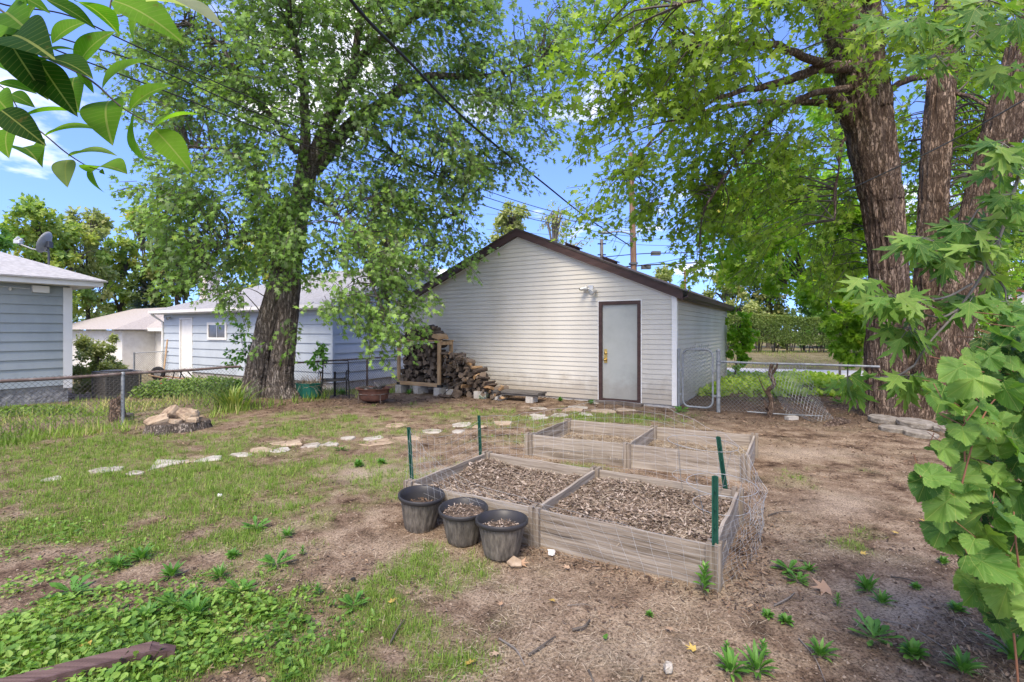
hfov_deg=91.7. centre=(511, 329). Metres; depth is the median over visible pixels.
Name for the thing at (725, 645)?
weed plant
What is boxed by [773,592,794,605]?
fallen twig
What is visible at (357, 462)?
weed plant
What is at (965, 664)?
weed plant
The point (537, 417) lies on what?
flagstone
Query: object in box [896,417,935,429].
round paver
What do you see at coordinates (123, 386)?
chain link fence
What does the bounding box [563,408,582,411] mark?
flagstone
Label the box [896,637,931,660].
weed plant
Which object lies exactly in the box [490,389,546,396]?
plank bench
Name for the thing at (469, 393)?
firewood log
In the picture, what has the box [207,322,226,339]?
window
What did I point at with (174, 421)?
rock
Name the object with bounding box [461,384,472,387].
firewood log
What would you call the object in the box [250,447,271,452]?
flagstone
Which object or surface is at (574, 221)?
power line
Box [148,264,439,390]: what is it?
blue garage
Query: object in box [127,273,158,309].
blue spruce
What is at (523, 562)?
fallen leaf
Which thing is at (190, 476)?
grass
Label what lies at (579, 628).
fallen twig
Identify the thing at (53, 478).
flagstone
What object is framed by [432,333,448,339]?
firewood log
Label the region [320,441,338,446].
flagstone
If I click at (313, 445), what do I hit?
flagstone
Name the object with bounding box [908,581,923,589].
weed plant
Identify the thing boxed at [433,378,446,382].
firewood log
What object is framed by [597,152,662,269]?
utility pole
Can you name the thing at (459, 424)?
flagstone
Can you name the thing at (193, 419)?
rock
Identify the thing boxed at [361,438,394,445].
flagstone
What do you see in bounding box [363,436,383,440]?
flagstone
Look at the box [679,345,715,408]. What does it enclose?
chain link gate
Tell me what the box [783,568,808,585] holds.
weed plant
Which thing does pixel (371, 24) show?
service cable
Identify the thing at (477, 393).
concrete block
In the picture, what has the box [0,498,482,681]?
ground ivy
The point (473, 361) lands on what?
firewood log
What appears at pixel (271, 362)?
maple tree
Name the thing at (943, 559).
weed plant
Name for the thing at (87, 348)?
shrub
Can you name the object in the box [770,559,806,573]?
weed plant
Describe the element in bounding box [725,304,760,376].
climbing vine
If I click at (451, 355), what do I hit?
firewood log
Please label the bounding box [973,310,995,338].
hedge
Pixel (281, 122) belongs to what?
power line
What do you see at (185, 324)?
door
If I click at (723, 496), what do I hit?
tomato cage
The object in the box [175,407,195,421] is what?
rock
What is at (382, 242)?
background tree
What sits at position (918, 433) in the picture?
round paver
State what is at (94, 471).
flagstone
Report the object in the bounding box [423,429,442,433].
flagstone
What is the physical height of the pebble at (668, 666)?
0.035 m
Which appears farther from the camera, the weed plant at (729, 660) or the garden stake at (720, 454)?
the garden stake at (720, 454)
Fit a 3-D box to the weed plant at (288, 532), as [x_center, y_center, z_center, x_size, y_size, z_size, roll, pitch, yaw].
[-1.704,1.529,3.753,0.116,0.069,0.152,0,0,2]
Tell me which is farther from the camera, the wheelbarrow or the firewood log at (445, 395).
the wheelbarrow
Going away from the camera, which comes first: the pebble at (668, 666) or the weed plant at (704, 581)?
the pebble at (668, 666)
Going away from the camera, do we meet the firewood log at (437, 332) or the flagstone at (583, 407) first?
the flagstone at (583, 407)
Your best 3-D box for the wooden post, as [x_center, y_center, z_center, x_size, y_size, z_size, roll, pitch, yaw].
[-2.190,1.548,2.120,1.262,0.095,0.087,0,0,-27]
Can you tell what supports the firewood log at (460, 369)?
on the firewood log
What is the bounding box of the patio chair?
[319,360,349,398]
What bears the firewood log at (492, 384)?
on the firewood log
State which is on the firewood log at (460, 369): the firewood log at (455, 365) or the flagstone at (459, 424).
the firewood log at (455, 365)
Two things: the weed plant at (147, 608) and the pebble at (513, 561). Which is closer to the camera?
the weed plant at (147, 608)
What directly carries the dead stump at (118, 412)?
on the ground at (834, 497)
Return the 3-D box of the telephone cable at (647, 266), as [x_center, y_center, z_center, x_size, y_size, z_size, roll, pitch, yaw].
[8.189,-2.604,18.028,16.486,0.386,1.467,0,0,41]
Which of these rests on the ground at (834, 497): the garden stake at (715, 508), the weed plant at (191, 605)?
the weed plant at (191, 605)
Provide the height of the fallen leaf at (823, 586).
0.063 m
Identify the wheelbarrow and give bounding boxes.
[148,366,202,383]
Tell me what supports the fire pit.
on the ground at (834, 497)
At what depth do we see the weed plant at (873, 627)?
2.52 m
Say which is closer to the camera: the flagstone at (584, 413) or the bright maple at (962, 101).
the flagstone at (584, 413)
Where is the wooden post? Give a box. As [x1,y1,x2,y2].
[0,641,175,681]
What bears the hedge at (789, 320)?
on the ground at (834, 497)
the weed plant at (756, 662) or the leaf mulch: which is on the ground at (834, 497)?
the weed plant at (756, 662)
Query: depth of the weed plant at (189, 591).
2.85 m
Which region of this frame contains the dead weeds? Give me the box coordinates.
[295,375,328,393]
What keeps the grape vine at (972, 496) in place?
on the ground at (834, 497)
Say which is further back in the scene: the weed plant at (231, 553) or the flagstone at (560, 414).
the flagstone at (560, 414)
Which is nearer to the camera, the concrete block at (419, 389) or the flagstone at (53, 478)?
the flagstone at (53, 478)
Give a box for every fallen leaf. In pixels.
[521,557,528,566]
[686,642,695,650]
[811,577,831,594]
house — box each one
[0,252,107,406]
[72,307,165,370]
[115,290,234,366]
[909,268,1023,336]
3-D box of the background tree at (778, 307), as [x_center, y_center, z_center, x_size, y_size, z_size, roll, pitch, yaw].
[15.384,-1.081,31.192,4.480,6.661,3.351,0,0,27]
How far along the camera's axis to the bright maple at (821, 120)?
16.95 m
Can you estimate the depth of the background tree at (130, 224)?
37.45 m
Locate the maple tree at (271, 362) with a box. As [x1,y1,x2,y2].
[91,0,599,399]
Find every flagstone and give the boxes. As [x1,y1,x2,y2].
[44,475,60,481]
[88,466,123,473]
[126,470,143,474]
[147,459,188,470]
[197,455,221,462]
[230,452,251,456]
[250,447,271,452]
[268,447,289,452]
[269,440,301,445]
[300,442,320,447]
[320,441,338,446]
[340,436,355,439]
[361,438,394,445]
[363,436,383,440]
[386,423,406,427]
[392,435,419,439]
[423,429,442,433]
[452,422,470,426]
[452,430,463,432]
[494,421,511,425]
[530,407,546,409]
[531,416,549,419]
[551,413,567,416]
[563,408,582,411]
[568,406,587,408]
[579,412,592,415]
[591,409,615,412]
[615,408,635,411]
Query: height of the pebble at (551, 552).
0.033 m
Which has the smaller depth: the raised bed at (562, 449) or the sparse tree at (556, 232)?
the raised bed at (562, 449)
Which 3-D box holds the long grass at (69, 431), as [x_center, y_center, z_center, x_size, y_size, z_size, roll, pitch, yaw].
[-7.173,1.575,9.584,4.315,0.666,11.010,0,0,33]
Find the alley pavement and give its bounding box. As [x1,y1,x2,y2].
[727,368,863,377]
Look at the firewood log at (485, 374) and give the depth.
11.35 m
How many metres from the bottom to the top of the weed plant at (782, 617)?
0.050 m
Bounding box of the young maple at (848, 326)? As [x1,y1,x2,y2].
[795,200,867,375]
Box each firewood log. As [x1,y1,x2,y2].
[415,369,426,375]
[427,327,440,331]
[431,357,444,362]
[431,365,445,369]
[432,330,444,334]
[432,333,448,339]
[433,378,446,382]
[438,394,452,397]
[446,367,455,371]
[450,353,465,358]
[450,373,458,378]
[451,388,462,397]
[453,364,464,367]
[454,384,463,388]
[456,357,466,360]
[456,367,464,371]
[458,358,475,364]
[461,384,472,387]
[466,390,472,396]
[467,378,476,384]
[468,372,477,377]
[470,366,482,368]
[471,367,487,373]
[472,383,480,387]
[476,376,489,379]
[479,372,487,376]
[481,383,497,387]
[483,380,495,383]
[483,386,493,389]
[494,385,508,389]
[499,395,512,398]
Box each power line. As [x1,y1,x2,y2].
[0,3,627,225]
[49,34,627,230]
[54,49,625,235]
[489,229,719,246]
[493,214,686,229]
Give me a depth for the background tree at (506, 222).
29.60 m
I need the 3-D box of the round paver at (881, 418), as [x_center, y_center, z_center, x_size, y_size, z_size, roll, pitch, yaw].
[6.212,1.494,8.276,0.470,0.085,0.455,1,5,0]
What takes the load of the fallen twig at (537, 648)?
on the ground at (834, 497)
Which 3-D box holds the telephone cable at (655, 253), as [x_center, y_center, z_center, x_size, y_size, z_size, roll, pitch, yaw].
[8.195,-3.129,18.033,16.483,0.406,1.434,0,0,41]
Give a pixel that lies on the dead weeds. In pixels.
(303, 381)
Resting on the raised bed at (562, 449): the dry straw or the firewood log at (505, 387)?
the dry straw
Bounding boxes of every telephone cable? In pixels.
[601,233,914,257]
[626,230,1021,269]
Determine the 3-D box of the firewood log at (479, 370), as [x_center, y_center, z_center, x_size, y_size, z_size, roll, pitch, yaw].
[-0.758,0.944,11.604,0.400,0.117,0.116,-8,-27,-37]
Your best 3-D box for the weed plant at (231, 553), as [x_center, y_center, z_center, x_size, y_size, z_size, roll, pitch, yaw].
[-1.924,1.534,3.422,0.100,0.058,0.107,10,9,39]
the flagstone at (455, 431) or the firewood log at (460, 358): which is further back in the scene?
the firewood log at (460, 358)
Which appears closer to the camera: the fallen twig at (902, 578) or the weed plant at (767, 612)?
the weed plant at (767, 612)
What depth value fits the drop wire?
7.31 m
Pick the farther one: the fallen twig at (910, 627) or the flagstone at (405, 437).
the flagstone at (405, 437)
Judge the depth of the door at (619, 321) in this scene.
10.56 m
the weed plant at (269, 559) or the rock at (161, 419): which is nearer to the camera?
the weed plant at (269, 559)
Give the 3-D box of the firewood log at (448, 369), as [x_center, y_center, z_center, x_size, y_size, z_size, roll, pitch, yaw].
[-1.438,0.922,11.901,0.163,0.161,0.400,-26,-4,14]
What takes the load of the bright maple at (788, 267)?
on the ground at (834, 497)
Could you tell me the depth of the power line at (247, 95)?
8.03 m
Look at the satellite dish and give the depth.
11.53 m
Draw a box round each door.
[181,320,190,376]
[603,304,636,399]
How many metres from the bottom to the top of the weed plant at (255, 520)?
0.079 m
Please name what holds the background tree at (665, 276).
on the ground at (834, 497)
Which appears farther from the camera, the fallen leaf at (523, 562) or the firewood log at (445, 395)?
the firewood log at (445, 395)
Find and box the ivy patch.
[0,374,241,417]
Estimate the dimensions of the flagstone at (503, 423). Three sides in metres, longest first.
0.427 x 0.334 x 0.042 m
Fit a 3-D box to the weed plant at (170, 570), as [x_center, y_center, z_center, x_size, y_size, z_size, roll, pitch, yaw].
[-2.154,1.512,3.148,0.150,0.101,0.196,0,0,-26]
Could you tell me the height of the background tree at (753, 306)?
6.652 m
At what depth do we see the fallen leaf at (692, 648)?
2.43 m
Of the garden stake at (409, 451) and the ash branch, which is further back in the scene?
the garden stake at (409, 451)
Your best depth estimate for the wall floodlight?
10.81 m
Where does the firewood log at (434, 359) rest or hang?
on the firewood log
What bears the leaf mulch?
in the raised bed at (592, 473)
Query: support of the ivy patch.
on the ground at (834, 497)
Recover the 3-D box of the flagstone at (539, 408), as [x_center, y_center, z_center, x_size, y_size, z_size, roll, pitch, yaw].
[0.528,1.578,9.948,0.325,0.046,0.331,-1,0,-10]
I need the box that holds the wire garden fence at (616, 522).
[400,401,767,589]
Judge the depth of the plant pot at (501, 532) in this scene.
3.37 m
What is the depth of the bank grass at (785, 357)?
22.73 m
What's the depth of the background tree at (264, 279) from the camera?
35.44 m
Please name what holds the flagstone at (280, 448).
on the ground at (834, 497)
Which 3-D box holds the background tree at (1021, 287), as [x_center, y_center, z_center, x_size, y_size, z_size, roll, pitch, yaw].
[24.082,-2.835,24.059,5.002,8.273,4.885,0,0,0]
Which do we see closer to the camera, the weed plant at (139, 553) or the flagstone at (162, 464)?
the weed plant at (139, 553)
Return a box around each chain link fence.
[0,356,396,438]
[133,351,168,374]
[677,348,879,421]
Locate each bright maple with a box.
[686,147,845,314]
[778,75,914,374]
[901,15,1023,327]
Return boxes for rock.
[143,413,169,425]
[159,405,179,418]
[169,419,182,423]
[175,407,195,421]
[184,413,197,417]
[185,417,198,422]
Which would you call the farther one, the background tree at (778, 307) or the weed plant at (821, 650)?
the background tree at (778, 307)
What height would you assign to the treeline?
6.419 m
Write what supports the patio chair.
on the ground at (834, 497)
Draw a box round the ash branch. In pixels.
[0,0,223,190]
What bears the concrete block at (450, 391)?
on the ground at (834, 497)
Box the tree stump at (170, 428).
[143,417,212,435]
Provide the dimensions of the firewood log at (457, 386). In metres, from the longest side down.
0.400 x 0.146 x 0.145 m
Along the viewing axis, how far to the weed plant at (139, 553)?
3.36 m
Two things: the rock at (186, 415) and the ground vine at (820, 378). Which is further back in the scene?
the ground vine at (820, 378)
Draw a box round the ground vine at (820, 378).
[695,368,863,396]
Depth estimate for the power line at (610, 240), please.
28.02 m
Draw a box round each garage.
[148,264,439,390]
[397,228,734,407]
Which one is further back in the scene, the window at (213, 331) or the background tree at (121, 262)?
the background tree at (121, 262)
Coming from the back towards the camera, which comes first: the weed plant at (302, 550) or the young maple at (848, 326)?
the young maple at (848, 326)
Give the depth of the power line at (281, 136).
8.39 m
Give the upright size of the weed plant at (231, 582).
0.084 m
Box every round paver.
[867,414,897,424]
[878,424,911,433]
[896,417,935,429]
[902,428,939,438]
[932,423,946,432]
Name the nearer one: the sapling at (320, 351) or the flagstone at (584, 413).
the flagstone at (584, 413)
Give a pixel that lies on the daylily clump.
(234, 396)
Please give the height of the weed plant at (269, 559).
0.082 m
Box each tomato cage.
[667,435,738,494]
[686,473,758,540]
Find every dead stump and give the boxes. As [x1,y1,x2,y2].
[108,395,127,421]
[758,363,777,417]
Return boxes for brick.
[784,416,798,419]
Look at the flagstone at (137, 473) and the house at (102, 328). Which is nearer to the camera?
the flagstone at (137, 473)
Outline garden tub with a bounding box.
[295,381,323,397]
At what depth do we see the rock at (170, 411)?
7.83 m
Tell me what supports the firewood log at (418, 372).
on the firewood log
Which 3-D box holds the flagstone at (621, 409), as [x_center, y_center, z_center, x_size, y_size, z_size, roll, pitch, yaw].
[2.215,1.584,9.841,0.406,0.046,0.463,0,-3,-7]
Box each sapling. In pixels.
[221,321,252,370]
[304,340,329,376]
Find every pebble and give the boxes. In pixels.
[507,556,521,567]
[547,549,554,555]
[663,661,672,673]
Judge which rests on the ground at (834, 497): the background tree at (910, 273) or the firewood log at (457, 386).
the background tree at (910, 273)
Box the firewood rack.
[397,340,453,387]
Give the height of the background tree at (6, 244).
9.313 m
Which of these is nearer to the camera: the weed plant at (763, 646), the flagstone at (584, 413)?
the weed plant at (763, 646)
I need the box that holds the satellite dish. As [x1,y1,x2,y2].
[13,232,52,264]
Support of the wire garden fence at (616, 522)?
on the ground at (834, 497)
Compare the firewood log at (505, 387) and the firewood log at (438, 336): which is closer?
the firewood log at (505, 387)
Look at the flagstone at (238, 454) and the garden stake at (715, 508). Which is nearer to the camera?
the garden stake at (715, 508)
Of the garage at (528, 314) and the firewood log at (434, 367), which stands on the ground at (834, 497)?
the garage at (528, 314)
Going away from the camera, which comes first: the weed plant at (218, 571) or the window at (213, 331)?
the weed plant at (218, 571)
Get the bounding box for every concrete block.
[395,385,409,392]
[413,386,427,393]
[434,386,448,395]
[446,389,453,394]
[474,391,489,398]
[493,395,507,400]
[525,397,537,402]
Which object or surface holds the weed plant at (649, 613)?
on the ground at (834, 497)
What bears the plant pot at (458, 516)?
on the ground at (834, 497)
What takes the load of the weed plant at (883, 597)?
on the ground at (834, 497)
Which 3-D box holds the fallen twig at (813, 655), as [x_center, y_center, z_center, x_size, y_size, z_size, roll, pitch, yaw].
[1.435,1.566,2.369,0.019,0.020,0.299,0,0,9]
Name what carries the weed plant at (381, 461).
on the ground at (834, 497)
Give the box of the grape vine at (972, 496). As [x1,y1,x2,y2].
[907,303,1023,681]
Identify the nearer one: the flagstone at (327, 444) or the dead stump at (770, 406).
the flagstone at (327, 444)
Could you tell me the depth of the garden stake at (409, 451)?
4.30 m
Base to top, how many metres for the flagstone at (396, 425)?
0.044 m
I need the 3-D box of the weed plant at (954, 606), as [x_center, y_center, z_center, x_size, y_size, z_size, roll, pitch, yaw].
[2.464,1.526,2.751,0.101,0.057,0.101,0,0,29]
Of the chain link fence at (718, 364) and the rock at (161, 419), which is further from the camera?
the chain link fence at (718, 364)
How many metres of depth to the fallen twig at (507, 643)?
2.44 m
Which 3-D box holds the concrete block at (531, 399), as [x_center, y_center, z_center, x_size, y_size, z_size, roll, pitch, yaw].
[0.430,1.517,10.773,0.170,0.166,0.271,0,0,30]
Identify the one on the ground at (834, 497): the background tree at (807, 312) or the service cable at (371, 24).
the background tree at (807, 312)
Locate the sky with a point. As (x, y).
(19, 173)
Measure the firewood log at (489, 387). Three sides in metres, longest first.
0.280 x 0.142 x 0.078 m
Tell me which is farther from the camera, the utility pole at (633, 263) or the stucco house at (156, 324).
the stucco house at (156, 324)
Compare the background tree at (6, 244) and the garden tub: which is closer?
the garden tub
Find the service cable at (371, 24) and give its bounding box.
[349,0,630,246]
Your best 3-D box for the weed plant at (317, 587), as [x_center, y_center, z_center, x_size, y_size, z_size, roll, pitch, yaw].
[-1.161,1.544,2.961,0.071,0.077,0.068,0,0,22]
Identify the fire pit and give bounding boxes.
[355,386,391,403]
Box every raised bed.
[403,450,743,592]
[525,418,757,482]
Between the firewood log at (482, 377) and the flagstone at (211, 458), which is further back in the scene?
the firewood log at (482, 377)
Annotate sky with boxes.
[0,0,1023,330]
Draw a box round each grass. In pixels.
[0,383,411,446]
[0,386,887,681]
[727,350,858,366]
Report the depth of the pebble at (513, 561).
3.30 m
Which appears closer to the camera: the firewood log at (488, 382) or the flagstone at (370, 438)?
the flagstone at (370, 438)
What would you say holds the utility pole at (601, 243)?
on the ground at (834, 497)
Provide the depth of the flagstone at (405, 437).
7.16 m
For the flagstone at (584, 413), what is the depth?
9.15 m
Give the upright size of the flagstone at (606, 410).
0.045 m
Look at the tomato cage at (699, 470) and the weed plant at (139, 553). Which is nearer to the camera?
the weed plant at (139, 553)
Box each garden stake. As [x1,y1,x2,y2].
[407,427,413,479]
[477,415,481,454]
[712,475,718,581]
[716,436,727,488]
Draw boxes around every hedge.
[727,312,854,351]
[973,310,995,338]
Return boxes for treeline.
[72,298,834,340]
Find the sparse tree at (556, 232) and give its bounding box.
[537,200,592,249]
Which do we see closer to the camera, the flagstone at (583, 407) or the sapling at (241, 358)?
the flagstone at (583, 407)
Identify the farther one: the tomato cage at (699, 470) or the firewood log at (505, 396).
the firewood log at (505, 396)
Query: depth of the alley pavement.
19.00 m
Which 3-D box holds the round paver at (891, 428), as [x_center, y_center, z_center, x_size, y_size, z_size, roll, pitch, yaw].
[5.872,1.526,7.614,0.416,0.085,0.403,0,0,0]
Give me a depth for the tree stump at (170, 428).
7.63 m
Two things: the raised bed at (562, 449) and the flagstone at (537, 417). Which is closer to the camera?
the raised bed at (562, 449)
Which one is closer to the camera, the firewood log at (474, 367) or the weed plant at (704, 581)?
the weed plant at (704, 581)
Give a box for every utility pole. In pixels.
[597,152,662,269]
[598,239,605,256]
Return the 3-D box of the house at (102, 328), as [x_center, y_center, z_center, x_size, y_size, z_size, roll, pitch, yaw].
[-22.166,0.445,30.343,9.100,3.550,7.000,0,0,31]
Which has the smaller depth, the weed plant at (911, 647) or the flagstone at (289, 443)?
the weed plant at (911, 647)
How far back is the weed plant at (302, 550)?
3.46 m
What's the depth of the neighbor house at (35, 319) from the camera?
10.46 m
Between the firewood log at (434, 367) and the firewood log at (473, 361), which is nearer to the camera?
the firewood log at (473, 361)
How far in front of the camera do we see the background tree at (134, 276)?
32.87 m
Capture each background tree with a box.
[0,192,112,317]
[0,210,25,252]
[61,206,126,319]
[95,236,141,312]
[113,203,174,283]
[120,226,209,307]
[220,223,271,290]
[354,213,417,265]
[488,199,531,244]
[653,265,672,282]
[702,266,769,349]
[735,277,792,348]
[788,256,851,348]
[906,215,916,326]
[953,202,1023,326]
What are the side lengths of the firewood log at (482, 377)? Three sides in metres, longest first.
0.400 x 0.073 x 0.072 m
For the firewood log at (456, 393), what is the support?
on the ground at (834, 497)
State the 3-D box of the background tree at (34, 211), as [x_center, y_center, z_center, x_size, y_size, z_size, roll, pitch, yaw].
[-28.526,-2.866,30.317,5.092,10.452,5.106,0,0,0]
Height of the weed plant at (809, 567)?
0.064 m
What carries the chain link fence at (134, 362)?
on the ground at (834, 497)
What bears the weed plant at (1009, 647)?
on the ground at (834, 497)
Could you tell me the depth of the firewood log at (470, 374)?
11.45 m
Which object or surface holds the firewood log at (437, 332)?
on the firewood log at (438, 336)
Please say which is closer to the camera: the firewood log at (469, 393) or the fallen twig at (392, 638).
the fallen twig at (392, 638)
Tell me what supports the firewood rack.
on the concrete block at (402, 388)
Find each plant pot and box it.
[398,485,444,533]
[438,497,487,547]
[475,509,527,561]
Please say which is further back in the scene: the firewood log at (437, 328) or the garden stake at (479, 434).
the firewood log at (437, 328)
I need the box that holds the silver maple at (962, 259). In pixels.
[519,0,1023,426]
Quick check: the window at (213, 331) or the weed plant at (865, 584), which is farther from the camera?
the window at (213, 331)
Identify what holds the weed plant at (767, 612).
on the ground at (834, 497)
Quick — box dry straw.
[540,431,754,467]
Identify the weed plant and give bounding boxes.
[42,573,92,600]
[104,553,131,571]
[128,544,155,562]
[131,599,161,622]
[153,587,203,612]
[157,559,184,581]
[176,593,210,622]
[206,562,228,579]
[222,578,257,600]
[224,547,241,558]
[240,515,271,533]
[256,548,296,571]
[281,526,294,537]
[298,545,306,553]
[313,582,322,594]
[338,590,370,613]
[353,458,364,466]
[376,458,386,463]
[645,609,653,616]
[674,406,688,412]
[693,561,715,591]
[713,645,755,681]
[722,639,731,652]
[736,640,778,679]
[757,638,770,655]
[761,607,774,619]
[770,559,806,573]
[777,612,793,626]
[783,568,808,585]
[802,562,818,572]
[804,635,841,661]
[832,592,841,605]
[848,608,903,645]
[853,572,878,591]
[867,588,895,606]
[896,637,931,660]
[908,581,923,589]
[937,554,949,563]
[940,644,986,677]
[947,599,969,613]
[973,629,1023,660]
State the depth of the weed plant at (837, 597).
2.79 m
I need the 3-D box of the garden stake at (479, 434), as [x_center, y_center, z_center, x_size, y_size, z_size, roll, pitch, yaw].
[-0.342,1.296,5.358,0.064,0.748,0.030,0,0,0]
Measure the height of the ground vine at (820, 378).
0.337 m
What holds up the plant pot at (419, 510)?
on the ground at (834, 497)
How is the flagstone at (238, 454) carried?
on the ground at (834, 497)
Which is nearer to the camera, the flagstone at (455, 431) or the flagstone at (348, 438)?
the flagstone at (348, 438)
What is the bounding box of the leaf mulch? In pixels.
[430,458,731,541]
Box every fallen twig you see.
[390,620,403,643]
[499,638,524,665]
[528,636,555,655]
[572,619,589,630]
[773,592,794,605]
[798,638,825,681]
[871,617,946,648]
[891,576,914,581]
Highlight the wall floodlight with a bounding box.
[579,285,596,294]
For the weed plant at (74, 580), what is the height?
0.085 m
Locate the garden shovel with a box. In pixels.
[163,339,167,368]
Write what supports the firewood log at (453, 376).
on the firewood log
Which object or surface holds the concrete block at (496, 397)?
on the ground at (834, 497)
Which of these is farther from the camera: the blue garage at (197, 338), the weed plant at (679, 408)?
the blue garage at (197, 338)
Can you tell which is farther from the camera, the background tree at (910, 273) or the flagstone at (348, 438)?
the background tree at (910, 273)
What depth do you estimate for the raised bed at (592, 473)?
3.50 m
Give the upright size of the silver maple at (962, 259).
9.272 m
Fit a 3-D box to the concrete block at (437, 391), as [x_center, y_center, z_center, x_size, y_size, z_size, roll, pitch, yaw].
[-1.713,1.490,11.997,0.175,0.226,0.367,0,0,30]
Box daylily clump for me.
[199,379,262,411]
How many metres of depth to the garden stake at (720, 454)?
4.12 m
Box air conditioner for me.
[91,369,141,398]
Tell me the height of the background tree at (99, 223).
10.759 m
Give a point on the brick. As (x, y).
(791, 417)
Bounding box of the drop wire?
[636,99,1023,265]
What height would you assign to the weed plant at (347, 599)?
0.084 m
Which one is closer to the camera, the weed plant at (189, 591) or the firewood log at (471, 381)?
the weed plant at (189, 591)
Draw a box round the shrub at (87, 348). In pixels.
[72,333,128,393]
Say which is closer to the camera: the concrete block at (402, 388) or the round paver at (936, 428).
the round paver at (936, 428)
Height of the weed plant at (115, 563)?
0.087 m
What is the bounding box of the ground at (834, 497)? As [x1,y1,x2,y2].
[0,333,1023,681]
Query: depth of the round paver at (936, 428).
7.58 m

